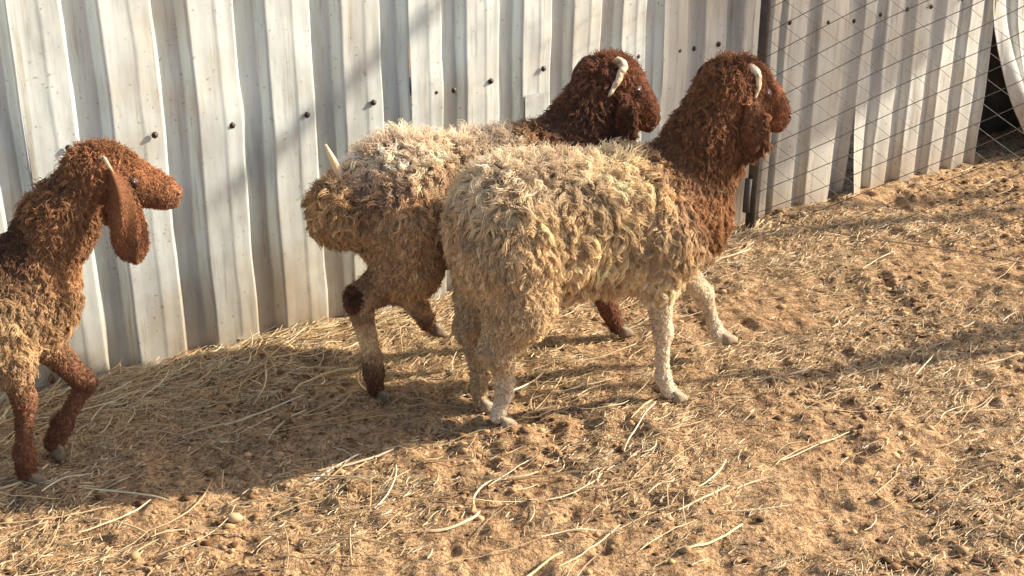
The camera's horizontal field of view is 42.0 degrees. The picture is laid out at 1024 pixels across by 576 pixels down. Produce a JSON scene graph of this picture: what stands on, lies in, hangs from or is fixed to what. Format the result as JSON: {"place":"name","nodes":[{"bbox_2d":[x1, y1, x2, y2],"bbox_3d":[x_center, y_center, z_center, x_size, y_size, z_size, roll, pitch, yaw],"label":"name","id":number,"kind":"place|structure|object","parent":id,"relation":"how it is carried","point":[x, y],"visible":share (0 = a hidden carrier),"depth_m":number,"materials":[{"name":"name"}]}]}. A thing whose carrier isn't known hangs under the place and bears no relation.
{"place":"outdoors","nodes":[
{"label":"outdoors","id":0,"kind":"place"},
{"bbox_2d":[0,0,1023,575],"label":"ground","id":1,"kind":"structure","parent":0,"point":[792,514],"depth_m":3.09,"materials":[{"name":"brown soil"}]},
{"bbox_2d":[48,373,54,382],"bbox_3d":[-1.163,0.217,3.383,0.091,0.059,0.061,0,23,0],"label":"dirt clod","id":2,"kind":"object","parent":1,"relation":"on","point":[52,379],"visible":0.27,"depth_m":3.36,"materials":[{"name":"brown soil"}]},
{"bbox_2d":[0,135,183,485],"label":"sheep","id":3,"kind":"object","parent":1,"relation":"on","point":[76,200],"visible":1,"depth_m":2.81},
{"bbox_2d":[226,513,242,522],"bbox_3d":[-0.586,0.485,2.812,0.036,0.021,0.029,0,23,0],"label":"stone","id":4,"kind":"object","parent":1,"relation":"on","point":[233,517],"visible":1,"depth_m":2.80,"materials":[{"name":"beige stone"}]},
{"bbox_2d":[0,213,818,452],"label":"banked straw","id":5,"kind":"object","parent":1,"relation":"on","point":[152,365],"visible":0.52,"depth_m":3.49,"materials":[{"name":"beige plant"}]},
{"bbox_2d":[299,46,660,399],"bbox_3d":[-0.044,-0.168,3.353,0.941,0.785,0.338,-10,25,-23],"label":"sheep","id":6,"kind":"object","parent":1,"relation":"on","point":[375,203],"visible":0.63,"depth_m":3.15},
{"bbox_2d":[0,0,1023,402],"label":"corrugated fence","id":7,"kind":"object","parent":1,"relation":"on","point":[232,118],"visible":0.57,"depth_m":3.56,"materials":[{"name":"metal"}]},
{"bbox_2d":[0,153,1023,575],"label":"chaff","id":8,"kind":"object","parent":1,"relation":"on","point":[646,399],"visible":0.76,"depth_m":3.22,"materials":[{"name":"plant"}]},
{"bbox_2d":[0,147,1023,575],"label":"clods","id":9,"kind":"object","parent":1,"relation":"on","point":[256,517],"visible":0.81,"depth_m":3.08,"materials":[{"name":"brown soil"}]},
{"bbox_2d":[0,153,1023,575],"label":"straw","id":10,"kind":"object","parent":1,"relation":"on","point":[782,269],"visible":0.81,"depth_m":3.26,"materials":[{"name":"beige plant"}]},
{"bbox_2d":[436,48,791,427],"bbox_3d":[0.271,-0.113,3.170,0.876,0.826,0.323,-10,25,-22],"label":"sheep","id":11,"kind":"object","parent":1,"relation":"on","point":[534,239],"visible":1,"depth_m":3.03},
{"bbox_2d":[742,0,1023,262],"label":"chain link fence","id":12,"kind":"object","parent":1,"relation":"on","point":[750,196],"visible":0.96,"depth_m":4.16,"materials":[{"name":"metal"}]},
{"bbox_2d":[978,27,1017,132],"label":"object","id":13,"kind":"object","parent":1,"relation":"on","point":[998,102],"visible":0.06,"depth_m":5.43,"materials":[{"name":"black"}]}
]}

